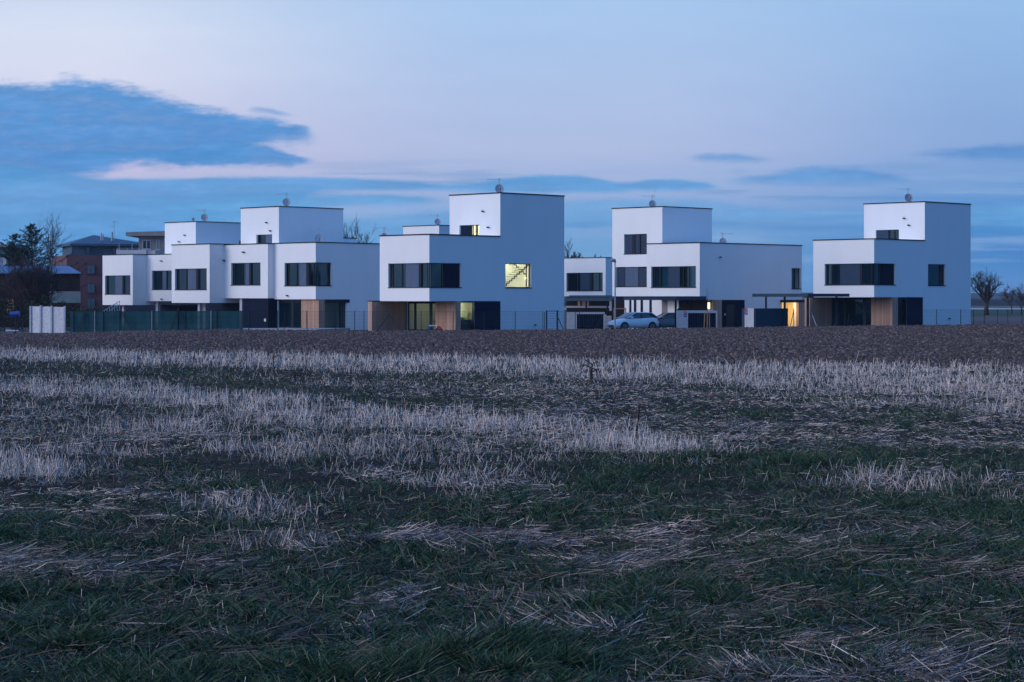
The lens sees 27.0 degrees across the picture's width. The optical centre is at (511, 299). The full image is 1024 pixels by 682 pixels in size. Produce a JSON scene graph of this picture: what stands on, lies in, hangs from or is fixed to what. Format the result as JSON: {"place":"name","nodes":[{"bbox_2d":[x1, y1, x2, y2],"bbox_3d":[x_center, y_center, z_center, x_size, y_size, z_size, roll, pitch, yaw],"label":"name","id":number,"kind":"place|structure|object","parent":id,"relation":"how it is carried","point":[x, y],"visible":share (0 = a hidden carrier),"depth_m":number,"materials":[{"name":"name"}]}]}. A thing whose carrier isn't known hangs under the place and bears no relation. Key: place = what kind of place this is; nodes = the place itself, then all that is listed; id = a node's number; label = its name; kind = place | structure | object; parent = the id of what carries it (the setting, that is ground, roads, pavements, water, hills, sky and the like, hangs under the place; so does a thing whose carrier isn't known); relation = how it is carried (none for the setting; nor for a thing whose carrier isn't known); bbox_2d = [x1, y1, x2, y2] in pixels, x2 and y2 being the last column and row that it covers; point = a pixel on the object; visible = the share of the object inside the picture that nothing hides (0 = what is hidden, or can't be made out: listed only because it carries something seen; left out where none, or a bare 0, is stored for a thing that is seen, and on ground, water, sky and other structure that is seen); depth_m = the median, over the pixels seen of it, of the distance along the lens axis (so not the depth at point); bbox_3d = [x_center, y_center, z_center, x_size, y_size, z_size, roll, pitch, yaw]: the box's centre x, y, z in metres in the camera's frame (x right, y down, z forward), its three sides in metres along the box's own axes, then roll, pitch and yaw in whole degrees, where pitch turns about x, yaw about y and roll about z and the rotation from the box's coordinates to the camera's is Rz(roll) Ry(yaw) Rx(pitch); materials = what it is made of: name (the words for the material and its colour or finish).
{"place":"outdoors","nodes":[
{"label":"outdoors","id":0,"kind":"place"},
{"bbox_2d":[0,257,6,265],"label":"satellite dish","id":1,"kind":"object","parent":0,"point":[3,261],"visible":0.95,"depth_m":199.25,"materials":[{"name":"metal"}]},
{"bbox_2d":[243,328,349,330],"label":"pavement","id":2,"kind":"structure","parent":0,"point":[344,329],"depth_m":169.13,"materials":[{"name":"grey concrete"}]},
{"bbox_2d":[0,344,1023,681],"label":"stubble field","id":3,"kind":"structure","parent":0,"point":[304,476],"depth_m":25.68,"materials":[{"name":"plant"}]},
{"bbox_2d":[266,349,283,369],"bbox_3d":[-6.668,1.711,60.004,0.494,0.632,0.048,0,0,0],"label":"dead weed","id":4,"kind":"object","parent":3,"relation":"on","point":[273,356],"visible":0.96,"depth_m":60.00,"materials":[{"name":"brown plant"}]},
{"bbox_2d":[282,372,304,380],"bbox_3d":[-5.174,1.830,50.649,0.581,0.242,0.090,0,0,0],"label":"dead weed","id":5,"kind":"object","parent":3,"relation":"on","point":[293,374],"visible":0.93,"depth_m":50.65,"materials":[{"name":"brown plant"}]},
{"bbox_2d":[0,408,1023,681],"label":"grass tufts","id":6,"kind":"object","parent":3,"relation":"on","point":[350,626],"visible":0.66,"depth_m":10.36,"materials":[{"name":"green plant"}]},
{"bbox_2d":[38,340,991,366],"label":"dry stalks","id":7,"kind":"object","parent":3,"relation":"on","point":[575,356],"visible":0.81,"depth_m":70.17,"materials":[{"name":"plant"}]},
{"bbox_2d":[581,359,600,382],"bbox_3d":[1.815,1.656,49.057,0.471,0.565,0.090,0,0,0],"label":"dead weed","id":8,"kind":"object","parent":3,"relation":"on","point":[591,374],"visible":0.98,"depth_m":49.05,"materials":[{"name":"brown plant"}]},
{"bbox_2d":[618,404,648,431],"bbox_3d":[1.568,1.558,27.563,0.402,0.414,0.059,0,0,0],"label":"dead weed","id":9,"kind":"object","parent":3,"relation":"on","point":[637,416],"visible":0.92,"depth_m":27.55,"materials":[{"name":"brown plant"}]},
{"bbox_2d":[0,323,1023,367],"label":"ploughed field","id":10,"kind":"structure","parent":0,"point":[844,362],"depth_m":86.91,"materials":[{"name":"soil"}]},
{"bbox_2d":[0,306,1023,356],"bbox_3d":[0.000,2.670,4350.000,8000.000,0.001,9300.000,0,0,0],"label":"ground","id":11,"kind":"structure","parent":0,"point":[1006,319],"depth_m":269.96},
{"bbox_2d":[0,244,23,265],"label":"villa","id":12,"kind":"object","parent":11,"relation":"on","point":[1,245],"visible":0.1,"depth_m":300.00,"materials":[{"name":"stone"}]},
{"bbox_2d":[9,311,19,332],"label":"water barrel","id":13,"kind":"object","parent":11,"relation":"on","point":[14,314],"visible":0.94,"depth_m":163.42,"materials":[{"name":"blue plastic"}]},
{"bbox_2d":[0,233,50,265],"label":"conifer","id":14,"kind":"object","parent":11,"relation":"on","point":[12,250],"visible":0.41,"depth_m":213.85,"materials":[{"name":"green plant"}]},
{"bbox_2d":[0,252,67,309],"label":"bare shrub","id":15,"kind":"object","parent":11,"relation":"on","point":[31,284],"visible":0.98,"depth_m":184.09,"materials":[{"name":"brown plant"}]},
{"bbox_2d":[0,295,73,330],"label":"hedge","id":16,"kind":"object","parent":11,"relation":"on","point":[45,300],"visible":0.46,"depth_m":179.86,"materials":[{"name":"brown plant"}]},
{"bbox_2d":[0,266,81,326],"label":"garden house","id":17,"kind":"structure","parent":11,"relation":"on","point":[70,295],"depth_m":205.00,"materials":[{"name":"brick"}]},
{"bbox_2d":[0,222,85,290],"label":"conifer","id":18,"kind":"object","parent":11,"relation":"on","point":[32,235],"visible":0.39,"depth_m":215.91,"materials":[{"name":"green plant"}]},
{"bbox_2d":[29,305,65,332],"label":"concrete wall","id":19,"kind":"structure","parent":11,"relation":"on","point":[50,319],"depth_m":156.24,"materials":[{"name":"white concrete"}]},
{"bbox_2d":[41,212,62,305],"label":"birch tree","id":20,"kind":"object","parent":11,"relation":"on","point":[50,243],"visible":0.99,"depth_m":192.48,"materials":[{"name":"brown plant"}]},
{"bbox_2d":[36,214,73,260],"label":"birch tree","id":21,"kind":"object","parent":11,"relation":"on","point":[53,235],"visible":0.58,"depth_m":235.25,"materials":[{"name":"brown plant"}]},
{"bbox_2d":[72,304,100,310],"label":"hedge","id":22,"kind":"object","parent":11,"relation":"on","point":[94,308],"visible":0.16,"depth_m":195.06,"materials":[{"name":"green plant"}]},
{"bbox_2d":[53,232,138,310],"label":"apartment block","id":23,"kind":"structure","parent":11,"relation":"on","point":[90,251],"depth_m":263.01,"materials":[{"name":"brick"}]},
{"bbox_2d":[87,265,94,273],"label":"window","id":24,"kind":"structure","parent":23,"relation":"in","point":[90,268],"depth_m":262.70,"materials":[{"name":"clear glass"}]},
{"bbox_2d":[86,283,95,293],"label":"window","id":25,"kind":"structure","parent":23,"relation":"in","point":[90,286],"depth_m":262.63,"materials":[{"name":"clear glass"}]},
{"bbox_2d":[87,298,95,309],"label":"window","id":26,"kind":"structure","parent":23,"relation":"in","point":[90,301],"depth_m":262.67,"materials":[{"name":"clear glass"}]},
{"bbox_2d":[103,301,120,310],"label":"outdoor stair","id":27,"kind":"object","parent":11,"relation":"on","point":[114,307],"visible":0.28,"depth_m":218.99,"materials":[{"name":"grey metal"}]},
{"bbox_2d":[116,231,164,253],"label":"apartment block","id":28,"kind":"structure","parent":11,"relation":"on","point":[151,242],"depth_m":249.95,"materials":[{"name":"white paint"}]},
{"bbox_2d":[141,240,151,249],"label":"window","id":29,"kind":"structure","parent":28,"relation":"in","point":[146,244],"depth_m":249.93,"materials":[{"name":"grey glass"}]},
{"bbox_2d":[156,240,159,249],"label":"window","id":30,"kind":"structure","parent":28,"relation":"in","point":[157,241],"depth_m":249.93,"materials":[{"name":"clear glass"}]},
{"bbox_2d":[70,308,242,332],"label":"fence","id":31,"kind":"object","parent":11,"relation":"on","point":[94,321],"visible":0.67,"depth_m":155.50,"materials":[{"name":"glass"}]},
{"bbox_2d":[103,221,240,310],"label":"terraced house","id":32,"kind":"structure","parent":11,"relation":"on","point":[137,282],"depth_m":226.49,"materials":[{"name":"paint"}]},
{"bbox_2d":[104,275,130,294],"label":"window","id":33,"kind":"structure","parent":32,"relation":"in","point":[117,284],"depth_m":225.96,"materials":[{"name":"glass"}]},
{"bbox_2d":[153,271,171,289],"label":"window","id":34,"kind":"structure","parent":32,"relation":"in","point":[163,279],"depth_m":223.38,"materials":[{"name":"black glass"}]},
{"bbox_2d":[195,209,207,220],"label":"satellite dish","id":35,"kind":"object","parent":32,"relation":"on","point":[204,216],"visible":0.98,"depth_m":230.61,"materials":[{"name":"metal"}]},
{"bbox_2d":[171,243,239,310],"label":"terraced house","id":36,"kind":"structure","parent":11,"relation":"on","point":[198,273],"depth_m":191.67,"materials":[{"name":"paint"}]},
{"bbox_2d":[177,268,206,289],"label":"window","id":37,"kind":"structure","parent":36,"relation":"in","point":[187,279],"depth_m":192.10,"materials":[{"name":"glass"}]},
{"bbox_2d":[224,206,356,327],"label":"terraced house","id":38,"kind":"structure","parent":11,"relation":"on","point":[250,257],"depth_m":190.03,"materials":[{"name":"paint"}]},
{"bbox_2d":[230,263,259,285],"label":"window","id":39,"kind":"structure","parent":38,"relation":"in","point":[246,274],"depth_m":189.21,"materials":[{"name":"grey glass"}]},
{"bbox_2d":[258,234,271,242],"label":"window","id":40,"kind":"structure","parent":38,"relation":"in","point":[263,238],"depth_m":190.88,"materials":[{"name":"grey glass"}]},
{"bbox_2d":[283,198,289,205],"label":"satellite dish","id":41,"kind":"object","parent":38,"relation":"on","point":[286,201],"visible":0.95,"depth_m":192.50,"materials":[{"name":"metal"}]},
{"bbox_2d":[244,310,367,330],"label":"fence","id":42,"kind":"object","parent":11,"relation":"on","point":[300,315],"visible":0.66,"depth_m":155.50,"materials":[{"name":"grey metal"}]},
{"bbox_2d":[274,242,379,329],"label":"terraced house","id":43,"kind":"structure","parent":11,"relation":"on","point":[331,278],"depth_m":185.88,"materials":[{"name":"grey paint"}]},
{"bbox_2d":[279,301,300,327],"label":"patio door","id":44,"kind":"structure","parent":43,"relation":"in","point":[290,307],"depth_m":186.58,"materials":[{"name":"black glass"}]},
{"bbox_2d":[286,262,317,285],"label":"window","id":45,"kind":"structure","parent":43,"relation":"in","point":[299,274],"depth_m":184.88,"materials":[{"name":"glass"}]},
{"bbox_2d":[315,228,322,241],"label":"satellite dish","id":46,"kind":"object","parent":43,"relation":"on","point":[318,237],"visible":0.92,"depth_m":190.28,"materials":[{"name":"metal"}]},
{"bbox_2d":[314,262,329,285],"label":"window","id":47,"kind":"structure","parent":43,"relation":"in","point":[323,268],"depth_m":184.29,"materials":[{"name":"grey glass"}]},
{"bbox_2d":[339,303,344,327],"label":"corner window","id":48,"kind":"structure","parent":43,"relation":"in","point":[341,305],"depth_m":185.74,"materials":[{"name":"black glass"}]},
{"bbox_2d":[343,220,358,237],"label":"bare tree","id":49,"kind":"object","parent":11,"relation":"on","point":[349,230],"visible":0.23,"depth_m":299.64,"materials":[{"name":"brown plant"}]},
{"bbox_2d":[343,212,362,241],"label":"bare tree","id":50,"kind":"object","parent":11,"relation":"on","point":[355,231],"visible":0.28,"depth_m":299.36,"materials":[{"name":"brown plant"}]},
{"bbox_2d":[345,223,376,242],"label":"bare tree","id":51,"kind":"object","parent":11,"relation":"on","point":[365,237],"visible":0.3,"depth_m":299.81,"materials":[{"name":"brown plant"}]},
{"bbox_2d":[403,225,449,233],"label":"villa","id":52,"kind":"object","parent":11,"relation":"on","point":[431,229],"visible":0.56,"depth_m":241.03,"materials":[{"name":"paint"}]},
{"bbox_2d":[435,214,440,224],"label":"satellite dish","id":53,"kind":"object","parent":52,"relation":"on","point":[437,221],"visible":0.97,"depth_m":242.91,"materials":[{"name":"metal"}]},
{"bbox_2d":[369,311,542,329],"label":"fence","id":54,"kind":"object","parent":11,"relation":"on","point":[449,322],"visible":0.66,"depth_m":155.50,"materials":[{"name":"grey metal"}]},
{"bbox_2d":[368,192,564,330],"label":"villa","id":55,"kind":"object","parent":11,"relation":"on","point":[498,251],"visible":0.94,"depth_m":167.02,"materials":[{"name":"grey paint"}]},
{"bbox_2d":[387,263,431,287],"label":"window","id":56,"kind":"structure","parent":55,"relation":"in","point":[405,275],"depth_m":163.11,"materials":[{"name":"grey glass"}]},
{"bbox_2d":[408,302,434,329],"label":"patio door","id":57,"kind":"structure","parent":55,"relation":"in","point":[415,303],"depth_m":166.86,"materials":[{"name":"black metal"}]},
{"bbox_2d":[427,263,461,287],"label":"window","id":58,"kind":"structure","parent":55,"relation":"in","point":[450,270],"depth_m":162.83,"materials":[{"name":"black glass"}]},
{"bbox_2d":[461,302,471,329],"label":"kitchen window","id":59,"kind":"structure","parent":55,"relation":"in","point":[461,302],"depth_m":165.00,"materials":[{"name":"black metal"}]},
{"bbox_2d":[461,225,478,234],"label":"window","id":60,"kind":"structure","parent":55,"relation":"in","point":[465,229],"depth_m":169.57,"materials":[{"name":"black glass"}]},
{"bbox_2d":[487,179,503,191],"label":"satellite dish","id":61,"kind":"object","parent":55,"relation":"on","point":[499,187],"visible":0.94,"depth_m":169.00,"materials":[{"name":"metal"}]},
{"bbox_2d":[505,263,529,287],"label":"window","id":62,"kind":"structure","parent":55,"relation":"in","point":[505,263],"depth_m":169.20,"materials":[{"name":"yellow glass"}]},
{"bbox_2d":[544,310,557,328],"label":"garden gate","id":63,"kind":"structure","parent":11,"relation":"on","point":[550,323],"depth_m":155.47,"materials":[{"name":"grey metal"}]},
{"bbox_2d":[564,240,577,257],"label":"bare tree","id":64,"kind":"object","parent":11,"relation":"on","point":[566,250],"visible":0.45,"depth_m":299.90,"materials":[{"name":"brown plant"}]},
{"bbox_2d":[556,311,607,329],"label":"fence","id":65,"kind":"object","parent":11,"relation":"on","point":[575,318],"visible":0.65,"depth_m":155.50,"materials":[{"name":"grey metal"}]},
{"bbox_2d":[567,312,604,328],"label":"bin shelter","id":66,"kind":"object","parent":11,"relation":"on","point":[589,323],"visible":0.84,"depth_m":192.74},
{"bbox_2d":[577,314,602,326],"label":"door","id":67,"kind":"structure","parent":66,"relation":"in","point":[587,322],"depth_m":192.76,"materials":[{"name":"grey metal"}]},
{"bbox_2d":[564,257,622,313],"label":"villa","id":68,"kind":"object","parent":11,"relation":"on","point":[588,276],"visible":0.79,"depth_m":252.38,"materials":[{"name":"paint"}]},
{"bbox_2d":[568,273,602,290],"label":"window","id":69,"kind":"structure","parent":68,"relation":"in","point":[586,281],"depth_m":252.08,"materials":[{"name":"black glass"}]},
{"bbox_2d":[564,298,622,311],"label":"carport","id":70,"kind":"object","parent":11,"relation":"on","point":[588,299],"visible":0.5,"depth_m":221.94,"materials":[{"name":"grey metal"}]},
{"bbox_2d":[569,295,622,296],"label":"carport roof","id":71,"kind":"structure","parent":70,"relation":"attached to","point":[593,296],"depth_m":239.62,"materials":[{"name":"grey metal"}]},
{"bbox_2d":[605,314,611,327],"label":"garden wall","id":72,"kind":"structure","parent":11,"relation":"on","point":[608,320],"depth_m":197.12,"materials":[{"name":"white paint"}]},
{"bbox_2d":[610,258,615,328],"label":"street lamp","id":73,"kind":"object","parent":11,"relation":"on","point":[612,260],"visible":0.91,"depth_m":170.19,"materials":[{"name":"grey metal"}]},
{"bbox_2d":[607,312,659,328],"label":"parked car","id":74,"kind":"object","parent":11,"relation":"on","point":[627,320],"visible":0.8,"depth_m":176.19,"materials":[{"name":"blue paint"}]},
{"bbox_2d":[623,296,705,328],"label":"carport","id":75,"kind":"object","parent":11,"relation":"on","point":[675,298],"visible":0.66,"depth_m":179.20,"materials":[{"name":"grey metal"}]},
{"bbox_2d":[656,312,674,327],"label":"parked car","id":76,"kind":"object","parent":11,"relation":"on","point":[667,320],"visible":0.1,"depth_m":184.46,"materials":[{"name":"blue paint"}]},
{"bbox_2d":[676,310,716,327],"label":"bin shelter","id":77,"kind":"object","parent":11,"relation":"on","point":[689,318],"visible":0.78,"depth_m":175.94,"materials":[{"name":"grey"}]},
{"bbox_2d":[688,313,715,327],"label":"door","id":78,"kind":"structure","parent":77,"relation":"in","point":[695,315],"depth_m":175.94,"materials":[{"name":"grey metal"}]},
{"bbox_2d":[704,294,709,327],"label":"young tree","id":79,"kind":"object","parent":11,"relation":"on","point":[707,315],"visible":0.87,"depth_m":169.10,"materials":[{"name":"brown plant"}]},
{"bbox_2d":[611,206,804,328],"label":"villa","id":80,"kind":"object","parent":11,"relation":"on","point":[666,251],"visible":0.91,"depth_m":191.00,"materials":[{"name":"white paint"}]},
{"bbox_2d":[617,267,646,286],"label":"window","id":81,"kind":"structure","parent":80,"relation":"in","point":[626,276],"depth_m":193.28,"materials":[{"name":"glass"}]},
{"bbox_2d":[623,234,646,254],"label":"window","id":82,"kind":"structure","parent":80,"relation":"in","point":[635,243],"depth_m":193.09,"materials":[{"name":"grey glass"}]},
{"bbox_2d":[649,200,655,205],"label":"satellite dish","id":83,"kind":"object","parent":80,"relation":"on","point":[652,202],"visible":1,"depth_m":192.52,"materials":[{"name":"metal"}]},
{"bbox_2d":[650,266,695,287],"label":"window","id":84,"kind":"structure","parent":80,"relation":"in","point":[669,276],"depth_m":187.10,"materials":[{"name":"black glass"}]},
{"bbox_2d":[719,232,732,242],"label":"satellite dish","id":85,"kind":"object","parent":80,"relation":"on","point":[722,240],"visible":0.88,"depth_m":192.56,"materials":[{"name":"metal"}]},
{"bbox_2d":[726,305,733,326],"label":"front door","id":86,"kind":"structure","parent":80,"relation":"in","point":[729,308],"depth_m":187.65,"materials":[{"name":"black plastic"}]},
{"bbox_2d":[792,268,798,288],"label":"window","id":87,"kind":"structure","parent":80,"relation":"in","point":[793,269],"depth_m":194.60,"materials":[{"name":"black glass"}]},
{"bbox_2d":[742,308,787,327],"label":"bin shelter","id":88,"kind":"object","parent":11,"relation":"on","point":[761,317],"visible":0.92,"depth_m":168.87,"materials":[{"name":"white"}]},
{"bbox_2d":[742,308,787,326],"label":"door","id":89,"kind":"structure","parent":88,"relation":"in","point":[772,317],"depth_m":169.32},
{"bbox_2d":[564,298,1023,305],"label":"distant woods","id":90,"kind":"object","parent":11,"relation":"on","point":[980,302],"visible":0.02,"depth_m":900.78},
{"bbox_2d":[752,294,849,326],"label":"entrance canopy","id":91,"kind":"object","parent":11,"relation":"on","point":[836,296],"visible":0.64,"depth_m":170.18,"materials":[{"name":"grey metal"}]},
{"bbox_2d":[804,201,970,325],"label":"villa","id":92,"kind":"object","parent":11,"relation":"on","point":[897,263],"visible":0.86,"depth_m":181.69,"materials":[{"name":"grey paint"}]},
{"bbox_2d":[826,263,875,284],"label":"window","id":93,"kind":"structure","parent":92,"relation":"in","point":[838,274],"depth_m":178.49,"materials":[{"name":"glass"}]},
{"bbox_2d":[838,298,870,325],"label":"patio door","id":94,"kind":"structure","parent":92,"relation":"in","point":[859,309],"depth_m":181.39,"materials":[{"name":"black glass"}]},
{"bbox_2d":[871,263,893,284],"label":"window","id":95,"kind":"structure","parent":92,"relation":"in","point":[884,272],"depth_m":177.79,"materials":[{"name":"grey glass"}]},
{"bbox_2d":[877,230,898,238],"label":"window","id":96,"kind":"structure","parent":92,"relation":"in","point":[885,234],"depth_m":184.65,"materials":[{"name":"grey glass"}]},
{"bbox_2d":[898,299,903,325],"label":"window","id":97,"kind":"structure","parent":92,"relation":"in","point":[899,300],"depth_m":179.71,"materials":[{"name":"black glass"}]},
{"bbox_2d":[900,187,912,201],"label":"satellite dish","id":98,"kind":"object","parent":92,"relation":"on","point":[908,197],"visible":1,"depth_m":183.01,"materials":[{"name":"metal"}]},
{"bbox_2d":[928,264,946,285],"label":"window","id":99,"kind":"structure","parent":92,"relation":"in","point":[933,269],"depth_m":183.26,"materials":[{"name":"blue glass"}]},
{"bbox_2d":[911,309,965,324],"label":"fence","id":100,"kind":"object","parent":11,"relation":"on","point":[938,317],"visible":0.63,"depth_m":158.01,"materials":[{"name":"grey metal"}]},
{"bbox_2d":[971,267,1004,314],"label":"bare tree","id":101,"kind":"object","parent":11,"relation":"on","point":[987,291],"visible":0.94,"depth_m":240.57,"materials":[{"name":"brown plant"}]},
{"bbox_2d":[973,309,1010,324],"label":"fence","id":102,"kind":"object","parent":11,"relation":"on","point":[988,316],"visible":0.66,"depth_m":164.94,"materials":[{"name":"grey metal"}]},
{"bbox_2d":[0,0,1023,292],"label":"sky","id":103,"kind":"structure","parent":0,"point":[782,119],"materials":[{"name":"blue"}]},
{"bbox_2d":[564,309,1023,315],"bbox_3d":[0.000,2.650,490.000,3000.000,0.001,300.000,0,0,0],"label":"meadow","id":104,"kind":"structure","parent":0,"point":[1005,312],"depth_m":431.57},
{"bbox_2d":[998,283,1016,313],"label":"bare tree","id":105,"kind":"object","parent":104,"relation":"on","point":[1006,297],"visible":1,"depth_m":369.31,"materials":[{"name":"brown plant"}]},
{"bbox_2d":[1009,283,1023,313],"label":"bare tree","id":106,"kind":"object","parent":104,"relation":"on","point":[1020,296],"visible":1,"depth_m":369.44,"materials":[{"name":"brown plant"}]},
{"bbox_2d":[564,293,1023,299],"bbox_3d":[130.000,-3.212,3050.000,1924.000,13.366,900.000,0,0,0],"label":"hills","id":107,"kind":"structure","parent":0,"point":[976,295],"depth_m":2616.06,"materials":[{"name":"blue plant"}]},
{"bbox_2d":[564,308,1023,308],"bbox_3d":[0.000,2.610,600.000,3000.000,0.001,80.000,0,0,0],"label":"road","id":108,"kind":"structure","parent":0,"point":[976,308],"depth_m":611.91,"materials":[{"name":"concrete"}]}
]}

